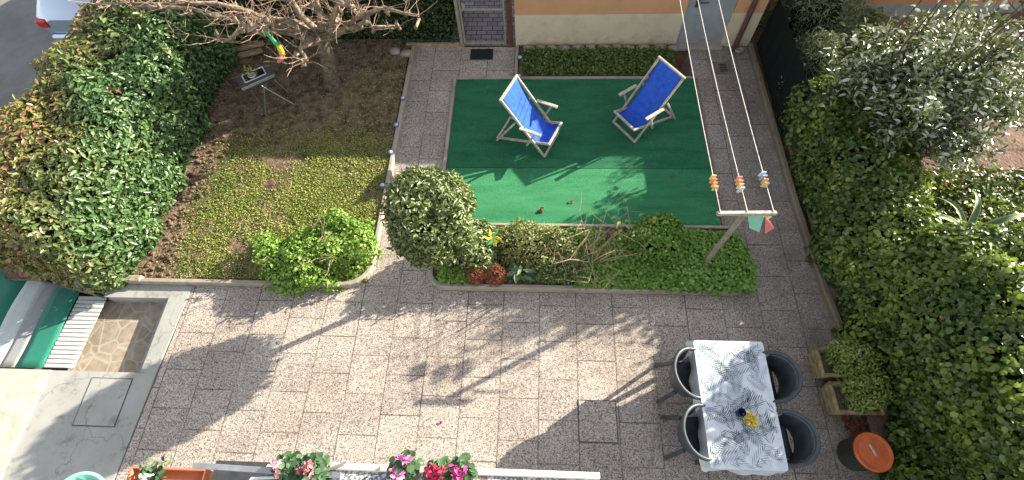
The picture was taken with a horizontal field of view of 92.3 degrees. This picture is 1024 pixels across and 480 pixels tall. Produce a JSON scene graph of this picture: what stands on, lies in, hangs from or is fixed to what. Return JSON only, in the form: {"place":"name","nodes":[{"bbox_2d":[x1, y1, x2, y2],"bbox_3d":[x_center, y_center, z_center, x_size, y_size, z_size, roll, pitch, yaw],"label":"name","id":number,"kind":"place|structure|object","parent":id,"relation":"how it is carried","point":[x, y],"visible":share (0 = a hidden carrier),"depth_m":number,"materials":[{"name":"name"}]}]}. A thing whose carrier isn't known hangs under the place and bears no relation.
{"place":"outdoors","nodes":[
{"label":"outdoors","id":0,"kind":"place"},
{"bbox_2d":[0,368,51,479],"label":"cream floor","id":1,"kind":"structure","parent":0,"point":[20,391],"depth_m":6.44,"materials":[{"name":"concrete"}]},
{"bbox_2d":[0,0,58,170],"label":"road","id":2,"kind":"structure","parent":0,"point":[25,39],"depth_m":10.11,"materials":[{"name":"asphalt"}]},
{"bbox_2d":[35,0,92,42],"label":"parked car","id":3,"kind":"object","parent":2,"relation":"on","point":[54,17],"visible":0.38,"depth_m":9.12,"materials":[{"name":"silver metal"}]},
{"bbox_2d":[0,292,110,370],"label":"floor","id":4,"kind":"structure","parent":0,"point":[64,369],"depth_m":7.37,"materials":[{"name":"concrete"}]},
{"bbox_2d":[1,284,192,479],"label":"concrete floor","id":5,"kind":"structure","parent":0,"point":[53,443],"depth_m":6.33,"materials":[{"name":"concrete"}]},
{"bbox_2d":[0,268,108,367],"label":"striped canopy","id":6,"kind":"object","parent":5,"relation":"attached to","point":[33,315],"visible":0.87,"depth_m":7.03,"materials":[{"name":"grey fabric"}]},
{"bbox_2d":[64,471,104,479],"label":"basin","id":7,"kind":"object","parent":5,"relation":"on","point":[87,475],"visible":1,"depth_m":4.15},
{"bbox_2d":[72,377,132,426],"bbox_3d":[-5.344,2.113,6.426,0.570,0.018,0.610,1,62,3],"label":"inspection cover","id":8,"kind":"object","parent":5,"relation":"on","point":[102,402],"visible":1,"depth_m":6.41,"materials":[{"name":"stone"}]},
{"bbox_2d":[67,301,163,372],"bbox_3d":[-5.629,1.391,7.053,1.100,0.001,1.070,1,62,3],"label":"sunken landing","id":9,"kind":"object","parent":5,"relation":"in","point":[119,337],"visible":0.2,"depth_m":7.05,"materials":[{"name":"stone"}]},
{"bbox_2d":[138,301,166,372],"bbox_3d":[-5.016,1.390,6.994,0.120,0.160,1.050,1,62,3],"label":"landing step","id":10,"kind":"object","parent":9,"relation":"on","point":[151,340],"visible":0.12,"depth_m":6.91,"materials":[{"name":"paint"}]},
{"bbox_2d":[3,37,264,291],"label":"hedge soil","id":11,"kind":"structure","parent":0,"point":[9,275],"depth_m":7.34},
{"bbox_2d":[0,0,246,296],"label":"photinia hedge","id":12,"kind":"object","parent":11,"relation":"on","point":[116,99],"visible":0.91,"depth_m":6.95,"materials":[{"name":"green plant"}]},
{"bbox_2d":[127,454,212,479],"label":"window box","id":13,"kind":"object","parent":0,"point":[150,472],"visible":1,"depth_m":4.14,"materials":[{"name":"plastic"}]},
{"bbox_2d":[131,44,410,282],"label":"lawn soil","id":14,"kind":"structure","parent":0,"point":[294,110],"depth_m":8.34,"materials":[{"name":"soil"}]},
{"bbox_2d":[72,275,144,284],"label":"wall","id":15,"kind":"structure","parent":14,"relation":"on","point":[134,279],"depth_m":7.14,"materials":[{"name":"concrete"}]},
{"bbox_2d":[220,48,262,59],"bbox_3d":[-5.080,-3.469,9.226,0.786,0.090,0.080,-14,63,-5],"label":"timber plank","id":16,"kind":"object","parent":14,"relation":"on","point":[250,53],"visible":0.59,"depth_m":9.21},
{"bbox_2d":[222,41,263,55],"bbox_3d":[-5.101,-3.612,9.268,0.832,0.110,0.080,-13,63,-4],"label":"timber plank","id":17,"kind":"object","parent":14,"relation":"on","point":[246,47],"visible":0.47,"depth_m":9.25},
{"bbox_2d":[67,0,437,91],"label":"bare tree","id":18,"kind":"object","parent":14,"relation":"on","point":[320,35],"visible":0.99,"depth_m":7.39,"materials":[{"name":"brown plant"}]},
{"bbox_2d":[264,29,284,62],"bbox_3d":[-3.447,-2.843,7.181,0.156,0.375,0.344,-19,63,-7],"label":"wind sock","id":19,"kind":"object","parent":18,"relation":"hanging from","point":[279,48],"visible":0.93,"depth_m":7.19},
{"bbox_2d":[235,63,293,114],"bbox_3d":[-4.178,-2.546,8.345,0.607,0.768,0.389,-30,65,-13],"label":"washbasin stand","id":20,"kind":"object","parent":14,"relation":"on","point":[265,75],"visible":0.94,"depth_m":8.02,"materials":[{"name":"metal"}]},
{"bbox_2d":[242,64,257,79],"bbox_3d":[-4.206,-2.681,7.935,0.230,0.310,0.250,-15,63,-6],"label":"flower pot","id":21,"kind":"object","parent":20,"relation":"in","point":[252,74],"visible":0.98,"depth_m":7.92,"materials":[{"name":"plastic"}]},
{"bbox_2d":[139,46,407,280],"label":"lawn","id":22,"kind":"structure","parent":14,"relation":"on","point":[318,203],"depth_m":7.78,"materials":[{"name":"green plant"}]},
{"bbox_2d":[139,46,415,288],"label":"kerb","id":23,"kind":"structure","parent":14,"relation":"on","point":[253,283],"depth_m":7.14,"materials":[{"name":"concrete"}]},
{"bbox_2d":[248,206,384,298],"bbox_3d":[-2.796,0.123,6.892,1.841,1.057,1.370,-18,63,-7],"label":"shrub","id":24,"kind":"object","parent":14,"relation":"on","point":[324,235],"visible":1,"depth_m":6.95,"materials":[{"name":"green plant"}]},
{"bbox_2d":[213,0,465,45],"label":"clipped hedge","id":25,"kind":"object","parent":14,"relation":"on","point":[437,20],"visible":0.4,"depth_m":8.93,"materials":[{"name":"green plant"}]},
{"bbox_2d":[389,47,400,54],"bbox_3d":[-2.180,-3.518,9.175,0.226,0.120,0.159,1,62,3],"label":"edging stone","id":26,"kind":"object","parent":14,"relation":"on","point":[394,51],"visible":0.98,"depth_m":9.13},
{"bbox_2d":[400,49,411,56],"bbox_3d":[-1.966,-3.468,9.140,0.238,0.120,0.154,1,62,3],"label":"edging stone","id":27,"kind":"object","parent":14,"relation":"on","point":[405,53],"visible":0.93,"depth_m":9.09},
{"bbox_2d":[403,0,514,45],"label":"paved yard","id":28,"kind":"structure","parent":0,"point":[483,24],"depth_m":9.52,"materials":[{"name":"stone"}]},
{"bbox_2d":[406,42,464,47],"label":"kerb","id":29,"kind":"structure","parent":28,"relation":"on","point":[437,45],"depth_m":9.24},
{"bbox_2d":[453,0,512,47],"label":"gate","id":30,"kind":"structure","parent":28,"relation":"on","point":[508,3],"depth_m":8.74,"materials":[{"name":"metal"}]},
{"bbox_2d":[327,463,599,479],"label":"balcony","id":31,"kind":"structure","parent":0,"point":[352,471],"depth_m":3.86,"materials":[{"name":"paint"}]},
{"bbox_2d":[191,461,347,479],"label":"drying rack","id":32,"kind":"object","parent":31,"relation":"on","point":[226,467],"visible":0.64,"depth_m":3.94,"materials":[{"name":"metal"}]},
{"bbox_2d":[211,460,329,479],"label":"balcony ledge","id":33,"kind":"object","parent":31,"relation":"attached to","point":[224,475],"visible":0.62,"depth_m":4.06,"materials":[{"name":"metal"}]},
{"bbox_2d":[266,451,301,479],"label":"potted cyclamen","id":34,"kind":"object","parent":33,"relation":"on","point":[284,466],"visible":0.88,"depth_m":3.81,"materials":[{"name":"plant"}]},
{"bbox_2d":[294,452,331,479],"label":"potted cyclamen","id":35,"kind":"object","parent":33,"relation":"on","point":[312,465],"visible":1,"depth_m":3.83,"materials":[{"name":"plant"}]},
{"bbox_2d":[386,449,424,479],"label":"potted cyclamen","id":36,"kind":"object","parent":31,"relation":"on","point":[405,465],"visible":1,"depth_m":3.69,"materials":[{"name":"plant"}]},
{"bbox_2d":[423,455,451,479],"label":"potted cyclamen","id":37,"kind":"object","parent":31,"relation":"on","point":[436,469],"visible":0.97,"depth_m":3.66,"materials":[{"name":"plant"}]},
{"bbox_2d":[448,452,477,479],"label":"potted cyclamen","id":38,"kind":"object","parent":31,"relation":"on","point":[461,467],"visible":0.97,"depth_m":3.67,"materials":[{"name":"plant"}]},
{"bbox_2d":[116,286,883,479],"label":"patio","id":39,"kind":"structure","parent":0,"point":[501,380],"depth_m":6.43,"materials":[{"name":"stone"}]},
{"bbox_2d":[578,400,617,442],"bbox_3d":[1.061,2.244,6.095,0.480,0.018,0.500,1,62,3],"label":"inspection cover","id":40,"kind":"object","parent":39,"relation":"on","point":[597,421],"visible":1,"depth_m":6.08,"materials":[{"name":"stone"}]},
{"bbox_2d":[654,347,700,404],"bbox_3d":[2.107,1.651,5.877,0.613,0.875,0.600,3,63,4],"label":"garden chair","id":41,"kind":"object","parent":39,"relation":"on","point":[679,373],"visible":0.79,"depth_m":5.82,"materials":[{"name":"grey plastic"}]},
{"bbox_2d":[660,403,712,461],"bbox_3d":[2.105,2.210,5.584,0.613,0.875,0.600,2,62,3],"label":"garden chair","id":42,"kind":"object","parent":39,"relation":"on","point":[687,430],"visible":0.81,"depth_m":5.54,"materials":[{"name":"grey plastic"}]},
{"bbox_2d":[682,356,699,464],"bbox_3d":[2.521,1.964,5.779,0.770,0.715,1.345,1,62,3],"label":"garden table","id":43,"kind":"object","parent":39,"relation":"on","point":[697,462],"visible":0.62,"depth_m":6.13,"materials":[{"name":"grey plastic"}]},
{"bbox_2d":[685,340,787,475],"bbox_3d":[2.520,1.837,5.552,0.918,0.220,1.474,1,62,3],"label":"tablecloth","id":44,"kind":"object","parent":43,"relation":"on","point":[728,380],"visible":0.98,"depth_m":5.43,"materials":[{"name":"fabric"}]},
{"bbox_2d":[736,408,745,416],"bbox_3d":[2.483,1.880,5.347,0.090,0.105,0.089,1,62,3],"label":"cup","id":45,"kind":"object","parent":44,"relation":"on","point":[740,412],"visible":1,"depth_m":5.34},
{"bbox_2d":[740,410,761,429],"bbox_3d":[2.567,1.946,5.303,0.227,0.116,0.198,1,62,3],"label":"flower bunch","id":46,"kind":"object","parent":44,"relation":"on","point":[749,419],"visible":1,"depth_m":5.29,"materials":[{"name":"plant"}]},
{"bbox_2d":[762,350,802,404],"bbox_3d":[2.940,1.680,5.826,0.613,0.875,0.600,0,62,2],"label":"garden chair","id":47,"kind":"object","parent":39,"relation":"on","point":[785,369],"visible":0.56,"depth_m":5.62,"materials":[{"name":"grey plastic"}]},
{"bbox_2d":[776,409,820,468],"bbox_3d":[2.948,2.256,5.524,0.613,0.875,0.600,-1,62,2],"label":"garden chair","id":48,"kind":"object","parent":39,"relation":"on","point":[802,430],"visible":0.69,"depth_m":5.32,"materials":[{"name":"grey plastic"}]},
{"bbox_2d":[808,347,867,378],"bbox_3d":[4.068,1.563,6.176,0.560,0.270,0.370,1,62,3],"label":"planter trough","id":49,"kind":"object","parent":39,"relation":"on","point":[821,368],"visible":0.45,"depth_m":6.12,"materials":[{"name":"wood"}]},
{"bbox_2d":[823,334,883,381],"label":"trough plant","id":50,"kind":"object","parent":49,"relation":"in","point":[843,357],"visible":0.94,"depth_m":5.90,"materials":[{"name":"green plant"}]},
{"bbox_2d":[821,381,884,415],"bbox_3d":[4.113,1.940,5.976,0.560,0.270,0.380,1,62,3],"label":"planter trough","id":51,"kind":"object","parent":39,"relation":"on","point":[833,396],"visible":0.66,"depth_m":5.91,"materials":[{"name":"wood"}]},
{"bbox_2d":[837,363,894,415],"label":"trough plant","id":52,"kind":"object","parent":51,"relation":"in","point":[862,404],"visible":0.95,"depth_m":5.75,"materials":[{"name":"green plant"}]},
{"bbox_2d":[841,415,870,436],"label":"dry leaf litter","id":53,"kind":"object","parent":39,"relation":"on","point":[861,424],"visible":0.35,"depth_m":5.94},
{"bbox_2d":[837,432,893,472],"bbox_3d":[4.008,2.434,5.611,0.412,0.466,0.412,1,62,3],"label":"plastic bin","id":54,"kind":"object","parent":39,"relation":"on","point":[868,451],"visible":1,"depth_m":5.46,"materials":[{"name":"orange plastic"}]},
{"bbox_2d":[264,30,820,260],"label":"ground","id":55,"kind":"structure","parent":0,"point":[680,58],"depth_m":9.99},
{"bbox_2d":[344,47,821,297],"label":"garden path","id":56,"kind":"structure","parent":0,"point":[779,253],"depth_m":8.05,"materials":[{"name":"stone"}]},
{"bbox_2d":[442,77,456,170],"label":"kerb","id":57,"kind":"structure","parent":56,"relation":"on","point":[449,125],"depth_m":8.32,"materials":[{"name":"concrete"}]},
{"bbox_2d":[470,49,492,59],"bbox_3d":[-0.563,-3.453,9.143,0.420,0.014,0.270,1,62,3],"label":"doormat","id":58,"kind":"object","parent":56,"relation":"on","point":[481,54],"visible":1,"depth_m":9.13,"materials":[{"name":"rubber"}]},
{"bbox_2d":[515,46,518,74],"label":"kerb","id":59,"kind":"structure","parent":56,"relation":"on","point":[516,60],"depth_m":8.93,"materials":[{"name":"concrete"}]},
{"bbox_2d":[457,76,694,79],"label":"kerb","id":60,"kind":"structure","parent":56,"relation":"on","point":[555,77],"depth_m":8.74,"materials":[{"name":"concrete"}]},
{"bbox_2d":[446,81,720,224],"bbox_3d":[1.057,-1.335,8.419,4.245,0.812,2.990,1,62,3],"label":"turf base","id":61,"kind":"object","parent":56,"relation":"on","point":[449,142],"visible":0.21,"depth_m":8.14,"materials":[{"name":"concrete"}]},
{"bbox_2d":[447,79,710,169],"bbox_3d":[1.072,-1.995,8.290,4.190,0.026,1.920,1,62,3],"label":"turf mat","id":62,"kind":"object","parent":61,"relation":"on","point":[591,135],"visible":0.82,"depth_m":8.18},
{"bbox_2d":[496,74,562,157],"bbox_3d":[0.260,-1.931,7.720,0.962,1.004,0.675,23,66,14],"label":"deckchair","id":63,"kind":"object","parent":62,"relation":"on","point":[536,128],"visible":1,"depth_m":7.72,"materials":[{"name":"fabric"}]},
{"bbox_2d":[612,55,685,142],"bbox_3d":[2.164,-2.216,7.789,0.962,1.004,0.675,-32,66,-14],"label":"deckchair","id":64,"kind":"object","parent":62,"relation":"on","point":[647,104],"visible":1,"depth_m":7.76,"materials":[{"name":"fabric"}]},
{"bbox_2d":[446,168,720,225],"bbox_3d":[1.010,-0.676,7.604,4.190,0.021,1.045,1,62,3],"label":"turf mat","id":65,"kind":"object","parent":61,"relation":"on","point":[508,195],"visible":0.79,"depth_m":7.60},
{"bbox_2d":[428,267,747,295],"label":"kerb","id":66,"kind":"structure","parent":56,"relation":"on","point":[520,288],"depth_m":6.84,"materials":[{"name":"concrete"}]},
{"bbox_2d":[491,223,728,230],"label":"kerb","id":67,"kind":"structure","parent":56,"relation":"on","point":[704,227],"depth_m":7.26,"materials":[{"name":"concrete"}]},
{"bbox_2d":[514,0,768,50],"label":"garden building","id":68,"kind":"structure","parent":56,"relation":"on","point":[597,23],"depth_m":8.64,"materials":[{"name":"paint"}]},
{"bbox_2d":[676,0,736,42],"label":"door","id":69,"kind":"structure","parent":68,"relation":"in","point":[714,28],"depth_m":8.59,"materials":[{"name":"grey paint"}]},
{"bbox_2d":[695,78,724,225],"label":"kerb","id":70,"kind":"structure","parent":56,"relation":"on","point":[706,136],"depth_m":7.97,"materials":[{"name":"concrete"}]},
{"bbox_2d":[713,62,732,73],"bbox_3d":[3.758,-3.065,8.760,0.300,0.016,0.300,1,62,3],"label":"drain grate","id":71,"kind":"object","parent":56,"relation":"on","point":[722,67],"visible":1,"depth_m":8.75,"materials":[{"name":"metal"}]},
{"bbox_2d":[735,47,743,52],"bbox_3d":[4.110,-3.434,8.894,0.156,0.067,0.126,1,62,3],"label":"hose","id":72,"kind":"object","parent":56,"relation":"on","point":[741,49],"visible":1,"depth_m":8.87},
{"bbox_2d":[746,43,844,331],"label":"kerb","id":73,"kind":"structure","parent":56,"relation":"on","point":[828,301],"depth_m":7.45,"materials":[{"name":"concrete"}]},
{"bbox_2d":[436,228,734,284],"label":"flower bed soil","id":74,"kind":"structure","parent":0,"point":[608,233],"depth_m":7.07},
{"bbox_2d":[377,161,480,269],"bbox_3d":[-0.924,-0.026,6.157,1.209,2.153,1.292,1,62,3],"label":"ball tree","id":75,"kind":"object","parent":74,"relation":"on","point":[429,213],"visible":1,"depth_m":5.37,"materials":[{"name":"green plant"}]},
{"bbox_2d":[465,265,490,285],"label":"heather","id":76,"kind":"object","parent":74,"relation":"on","point":[475,279],"visible":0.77,"depth_m":6.78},
{"bbox_2d":[453,218,505,274],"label":"evergreen shrub","id":77,"kind":"object","parent":74,"relation":"on","point":[485,254],"visible":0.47,"depth_m":6.79,"materials":[{"name":"green plant"}]},
{"bbox_2d":[484,230,500,245],"bbox_3d":[-0.248,0.093,6.830,0.239,0.679,0.194,1,62,3],"label":"toy pinwheel","id":78,"kind":"object","parent":74,"relation":"on","point":[494,240],"visible":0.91,"depth_m":6.61},
{"bbox_2d":[484,263,507,287],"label":"heather","id":79,"kind":"object","parent":74,"relation":"on","point":[502,272],"visible":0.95,"depth_m":6.77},
{"bbox_2d":[502,262,535,283],"bbox_3d":[0.131,0.462,6.849,0.435,0.258,0.388,30,67,17],"label":"lambs ear","id":80,"kind":"object","parent":74,"relation":"on","point":[515,271],"visible":0.96,"depth_m":6.83},
{"bbox_2d":[435,225,605,284],"bbox_3d":[0.154,0.208,7.049,2.479,0.226,1.028,1,62,3],"label":"ground cover","id":81,"kind":"object","parent":74,"relation":"on","point":[453,275],"visible":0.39,"depth_m":6.96,"materials":[{"name":"green plant"}]},
{"bbox_2d":[492,217,580,272],"bbox_3d":[0.277,0.043,6.983,1.391,0.595,0.881,1,62,3],"label":"variegated shrub","id":82,"kind":"object","parent":74,"relation":"on","point":[530,242],"visible":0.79,"depth_m":6.86,"materials":[{"name":"green plant"}]},
{"bbox_2d":[525,244,587,285],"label":"variegated shrub","id":83,"kind":"object","parent":74,"relation":"on","point":[560,267],"visible":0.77,"depth_m":6.78,"materials":[{"name":"green plant"}]},
{"bbox_2d":[552,192,640,300],"bbox_3d":[1.157,0.125,6.480,1.100,1.179,1.451,22,65,13],"label":"bare rose bush","id":84,"kind":"object","parent":74,"relation":"on","point":[592,252],"visible":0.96,"depth_m":6.62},
{"bbox_2d":[603,187,657,254],"bbox_3d":[1.577,-0.170,6.916,0.993,0.643,0.677,36,69,19],"label":"bare rose bush","id":85,"kind":"object","parent":74,"relation":"on","point":[627,227],"visible":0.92,"depth_m":6.72,"materials":[{"name":"green plant"}]},
{"bbox_2d":[627,211,686,266],"bbox_3d":[2.045,-0.021,6.923,0.860,0.629,0.827,1,62,3],"label":"green shrub","id":86,"kind":"object","parent":74,"relation":"on","point":[667,235],"visible":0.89,"depth_m":6.74,"materials":[{"name":"green plant"}]},
{"bbox_2d":[573,228,757,296],"bbox_3d":[2.119,0.277,6.919,2.542,0.267,1.035,1,62,3],"label":"clover ground cover","id":87,"kind":"object","parent":74,"relation":"on","point":[727,267],"visible":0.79,"depth_m":6.78,"materials":[{"name":"green plant"}]},
{"bbox_2d":[680,0,776,261],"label":"clothes line","id":88,"kind":"object","parent":74,"relation":"on","point":[742,215],"visible":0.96,"depth_m":6.00,"materials":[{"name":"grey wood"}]},
{"bbox_2d":[748,216,773,233],"bbox_3d":[2.909,-0.201,5.719,0.315,0.242,0.167,1,62,3],"label":"wind spinner","id":89,"kind":"object","parent":88,"relation":"hanging from","point":[755,223],"visible":0.82,"depth_m":5.75,"materials":[{"name":"fabric"}]},
{"bbox_2d":[760,182,769,187],"bbox_3d":[2.974,-0.651,5.783,0.072,0.100,0.016,6,63,6],"label":"clothes peg","id":90,"kind":"object","parent":88,"relation":"attached to","point":[764,184],"visible":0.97,"depth_m":5.77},
{"bbox_2d":[518,48,675,75],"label":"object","id":91,"kind":"structure","parent":0,"point":[588,73],"depth_m":8.80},
{"bbox_2d":[558,45,570,51],"bbox_3d":[0.964,-3.506,9.048,0.260,0.120,0.138,7,63,6],"label":"edging stone","id":92,"kind":"object","parent":91,"relation":"on","point":[565,47],"visible":0.6,"depth_m":9.00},
{"bbox_2d":[572,44,582,50],"bbox_3d":[1.203,-3.539,9.055,0.233,0.120,0.153,7,63,6],"label":"edging stone","id":93,"kind":"object","parent":91,"relation":"on","point":[577,46],"visible":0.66,"depth_m":9.00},
{"bbox_2d":[585,44,594,50],"bbox_3d":[1.440,-3.525,9.037,0.194,0.120,0.161,-6,62,-1],"label":"edging stone","id":94,"kind":"object","parent":91,"relation":"on","point":[590,46],"visible":0.58,"depth_m":8.99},
{"bbox_2d":[520,45,679,75],"bbox_3d":[1.538,-3.217,8.829,2.829,0.179,0.728,1,62,3],"label":"strip ground cover","id":95,"kind":"object","parent":91,"relation":"on","point":[557,65],"visible":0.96,"depth_m":8.81,"materials":[{"name":"green plant"}]},
{"bbox_2d":[597,44,611,50],"bbox_3d":[1.699,-3.521,9.024,0.265,0.120,0.148,-6,62,-1],"label":"edging stone","id":96,"kind":"object","parent":91,"relation":"on","point":[604,45],"visible":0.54,"depth_m":8.98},
{"bbox_2d":[612,43,621,49],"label":"edging stone","id":97,"kind":"object","parent":91,"relation":"on","point":[615,45],"visible":0.6,"depth_m":8.97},
{"bbox_2d":[623,45,634,49],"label":"edging stone","id":98,"kind":"object","parent":91,"relation":"on","point":[631,46],"visible":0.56,"depth_m":8.95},
{"bbox_2d":[636,44,649,49],"bbox_3d":[2.395,-3.495,8.981,0.280,0.120,0.159,0,62,2],"label":"edging stone","id":99,"kind":"object","parent":91,"relation":"on","point":[640,46],"visible":0.58,"depth_m":8.94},
{"bbox_2d":[653,44,665,51],"bbox_3d":[2.690,-3.494,8.969,0.264,0.120,0.154,0,62,2],"label":"edging stone","id":100,"kind":"object","parent":91,"relation":"on","point":[658,45],"visible":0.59,"depth_m":8.92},
{"bbox_2d":[668,45,677,51],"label":"edging stone","id":101,"kind":"object","parent":91,"relation":"on","point":[674,47],"visible":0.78,"depth_m":8.90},
{"bbox_2d":[755,12,1023,479],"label":"neighbour garden","id":102,"kind":"object","parent":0,"point":[1014,159],"visible":0.06,"depth_m":7.50,"materials":[{"name":"plant"}]},
{"bbox_2d":[756,0,814,136],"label":"net fence","id":103,"kind":"object","parent":102,"relation":"on","point":[778,51],"visible":0.93,"depth_m":8.03,"materials":[{"name":"metal"}]},
{"bbox_2d":[780,75,834,119],"bbox_3d":[4.659,-2.179,7.722,0.672,1.037,0.675,1,62,3],"label":"juniper","id":104,"kind":"object","parent":102,"relation":"on","point":[817,79],"visible":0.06,"depth_m":7.46,"materials":[{"name":"green plant"}]},
{"bbox_2d":[777,26,847,91],"bbox_3d":[4.749,-2.759,7.796,0.773,1.425,1.035,14,64,10],"label":"grey conifer","id":105,"kind":"object","parent":102,"relation":"on","point":[811,58],"visible":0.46,"depth_m":7.53,"materials":[{"name":"green plant"}]},
{"bbox_2d":[768,0,875,54],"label":"grey conifer","id":106,"kind":"object","parent":102,"relation":"on","point":[806,15],"visible":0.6,"depth_m":8.05,"materials":[{"name":"green plant"}]},
{"bbox_2d":[758,4,936,148],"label":"undergrowth","id":107,"kind":"object","parent":102,"relation":"on","point":[878,15],"visible":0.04,"depth_m":8.72,"materials":[{"name":"green plant"}]},
{"bbox_2d":[764,0,1021,20],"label":"apartment building","id":108,"kind":"structure","parent":102,"relation":"on","point":[892,7],"depth_m":8.82,"materials":[{"name":"paint"}]},
{"bbox_2d":[778,69,1023,479],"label":"ivy hedge","id":109,"kind":"object","parent":102,"relation":"on","point":[938,301],"visible":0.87,"depth_m":5.51,"materials":[{"name":"green plant"}]},
{"bbox_2d":[810,0,1023,179],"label":"silver shrub","id":110,"kind":"object","parent":102,"relation":"on","point":[942,71],"visible":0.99,"depth_m":6.20,"materials":[{"name":"green plant"}]},
{"bbox_2d":[912,163,1023,235],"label":"ivy ground cover","id":111,"kind":"object","parent":102,"relation":"on","point":[1004,204],"visible":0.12,"depth_m":7.12,"materials":[{"name":"green plant"}]},
{"bbox_2d":[914,190,1023,227],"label":"agave","id":112,"kind":"object","parent":111,"relation":"on","point":[975,214],"visible":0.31,"depth_m":6.77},
{"bbox_2d":[915,148,1023,169],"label":"bare earth path","id":113,"kind":"structure","parent":102,"relation":"on","point":[979,162],"depth_m":7.47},
{"bbox_2d":[972,0,1023,78],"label":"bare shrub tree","id":114,"kind":"object","parent":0,"point":[1010,24],"visible":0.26,"depth_m":7.11,"materials":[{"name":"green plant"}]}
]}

